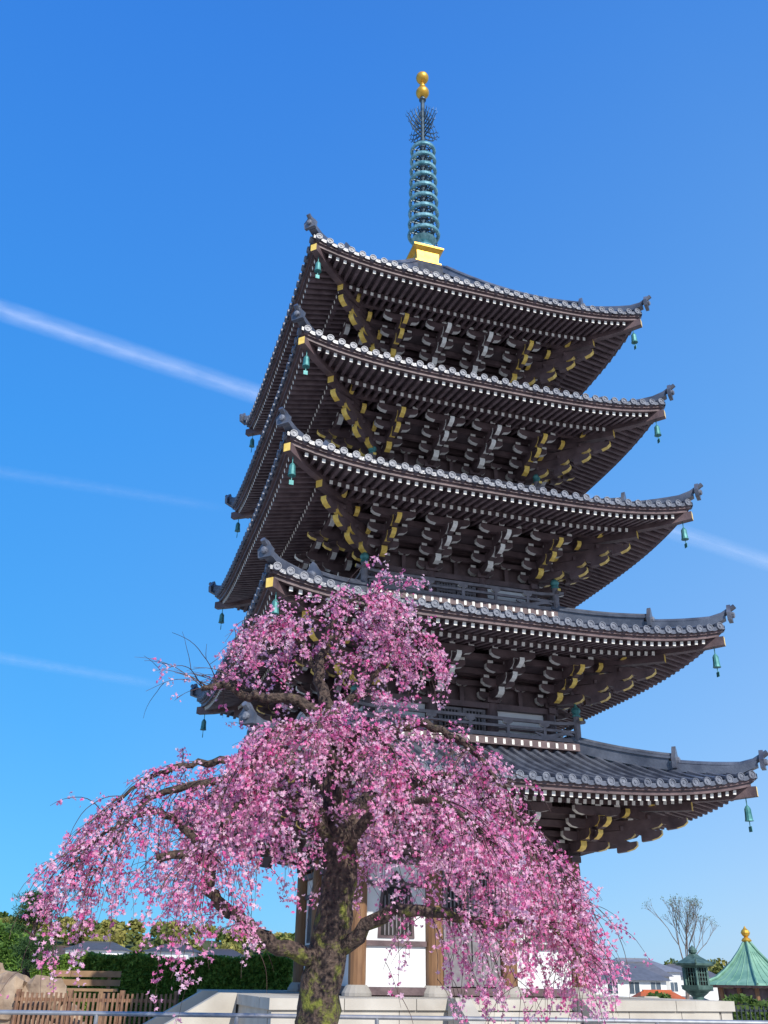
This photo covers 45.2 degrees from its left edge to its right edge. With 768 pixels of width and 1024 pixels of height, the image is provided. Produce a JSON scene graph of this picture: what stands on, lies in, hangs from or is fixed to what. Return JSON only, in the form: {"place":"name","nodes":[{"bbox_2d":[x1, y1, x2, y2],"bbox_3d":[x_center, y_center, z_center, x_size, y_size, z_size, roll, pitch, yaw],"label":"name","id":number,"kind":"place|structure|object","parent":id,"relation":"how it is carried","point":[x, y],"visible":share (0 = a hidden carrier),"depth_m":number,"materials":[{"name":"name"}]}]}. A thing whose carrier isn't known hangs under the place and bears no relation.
{"place":"outdoors","nodes":[
{"label":"outdoors","id":0,"kind":"place"},
{"bbox_2d":[0,911,765,988],"bbox_3d":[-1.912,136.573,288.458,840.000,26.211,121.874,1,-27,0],"label":"forested hill","id":1,"kind":"structure","parent":0,"point":[124,936],"depth_m":283.19,"materials":[{"name":"green plant"}]},
{"bbox_2d":[0,0,767,966],"label":"sky","id":2,"kind":"structure","parent":0,"point":[164,164],"materials":[{"name":"blue"}]},
{"bbox_3d":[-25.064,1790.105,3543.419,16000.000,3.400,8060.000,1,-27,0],"label":"ground","id":3,"kind":"structure","parent":0,"visible":0},
{"bbox_2d":[0,919,50,971],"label":"evergreen shrub","id":4,"kind":"object","parent":3,"relation":"on","point":[8,961],"visible":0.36,"depth_m":30.71,"materials":[{"name":"green plant"}]},
{"bbox_2d":[0,888,64,977],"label":"pine tree","id":5,"kind":"object","parent":3,"relation":"on","point":[27,963],"visible":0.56,"depth_m":25.29,"materials":[{"name":"green plant"}]},
{"bbox_2d":[0,963,84,1023],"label":"garden rocks","id":6,"kind":"object","parent":3,"relation":"on","point":[24,983],"visible":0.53,"depth_m":21.62,"materials":[{"name":"beige stone"}]},
{"bbox_2d":[44,946,69,955],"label":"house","id":7,"kind":"structure","parent":3,"relation":"on","point":[60,950],"depth_m":142.45,"materials":[{"name":"white tile"}]},
{"bbox_2d":[51,970,121,1023],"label":"wooden bench","id":8,"kind":"object","parent":3,"relation":"on","point":[108,982],"visible":0.67,"depth_m":23.62,"materials":[{"name":"brown wood"}]},
{"bbox_2d":[11,989,178,1023],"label":"wooden fence","id":9,"kind":"object","parent":3,"relation":"on","point":[19,998],"visible":0.88,"depth_m":21.15,"materials":[{"name":"brown wood"}]},
{"bbox_2d":[62,941,132,954],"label":"house","id":10,"kind":"structure","parent":3,"relation":"on","point":[100,946],"depth_m":132.96,"materials":[{"name":"white tile"}]},
{"bbox_2d":[17,950,292,1023],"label":"clipped hedge","id":11,"kind":"object","parent":3,"relation":"on","point":[218,972],"visible":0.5,"depth_m":27.69,"materials":[{"name":"green plant"}]},
{"bbox_2d":[144,944,201,958],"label":"house","id":12,"kind":"structure","parent":3,"relation":"on","point":[165,951],"depth_m":145.85,"materials":[{"name":"white"}]},
{"bbox_2d":[198,949,243,957],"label":"house","id":13,"kind":"structure","parent":3,"relation":"on","point":[230,952],"depth_m":151.73,"materials":[{"name":"grey tile"}]},
{"bbox_2d":[0,553,652,1023],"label":"weeping cherry tree","id":14,"kind":"object","parent":3,"relation":"on","point":[330,771],"visible":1,"depth_m":9.04,"materials":[{"name":"pink plant"}]},
{"bbox_2d":[0,1010,767,1023],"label":"metal handrail","id":15,"kind":"object","parent":3,"relation":"on","point":[237,1016],"visible":1,"depth_m":13.14,"materials":[{"name":"metal"}]},
{"bbox_2d":[143,71,767,1023],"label":"five story pagoda","id":16,"kind":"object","parent":3,"relation":"on","point":[461,443],"visible":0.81,"depth_m":22.58,"materials":[{"name":"wood"}]},
{"bbox_2d":[589,961,671,996],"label":"house","id":17,"kind":"structure","parent":3,"relation":"on","point":[642,978],"depth_m":93.37,"materials":[{"name":"white paint"}]},
{"bbox_2d":[618,961,673,989],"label":"house","id":18,"kind":"structure","parent":3,"relation":"on","point":[656,970],"depth_m":103.49,"materials":[{"name":"white tile"}]},
{"bbox_2d":[613,958,682,995],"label":"house","id":19,"kind":"structure","parent":3,"relation":"on","point":[675,985],"depth_m":118.54,"materials":[{"name":"white tile"}]},
{"bbox_2d":[631,990,685,998],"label":"house","id":20,"kind":"structure","parent":3,"relation":"on","point":[669,992],"depth_m":76.15,"materials":[{"name":"orange tile"}]},
{"bbox_2d":[641,893,720,998],"bbox_3d":[17.897,26.936,54.546,3.789,7.995,4.778,-13,-30,26],"label":"bare tree","id":21,"kind":"object","parent":3,"relation":"on","point":[688,914],"visible":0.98,"depth_m":55.14,"materials":[{"name":"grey plant"}]},
{"bbox_2d":[666,964,718,1000],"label":"house","id":22,"kind":"structure","parent":3,"relation":"on","point":[712,994],"depth_m":129.69,"materials":[{"name":"white paint"}]},
{"bbox_2d":[672,945,715,999],"bbox_3d":[8.468,13.069,24.829,1.268,2.530,1.103,9,-28,-15],"label":"bronze lantern","id":23,"kind":"object","parent":3,"relation":"on","point":[696,981],"visible":0.88,"depth_m":24.84,"materials":[{"name":"metal"}]},
{"bbox_2d":[646,991,767,1019],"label":"azalea bushes","id":24,"kind":"object","parent":3,"relation":"on","point":[740,998],"visible":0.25,"depth_m":46.07,"materials":[{"name":"green plant"}]},
{"bbox_2d":[709,926,767,1004],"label":"copper roofed pavilion","id":25,"kind":"structure","parent":3,"relation":"on","point":[744,970],"depth_m":74.76,"materials":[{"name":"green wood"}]},
{"bbox_2d":[732,1006,767,1019],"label":"iron fence","id":26,"kind":"object","parent":3,"relation":"on","point":[749,1010],"visible":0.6,"depth_m":25.98,"materials":[{"name":"grey metal"}]}
]}

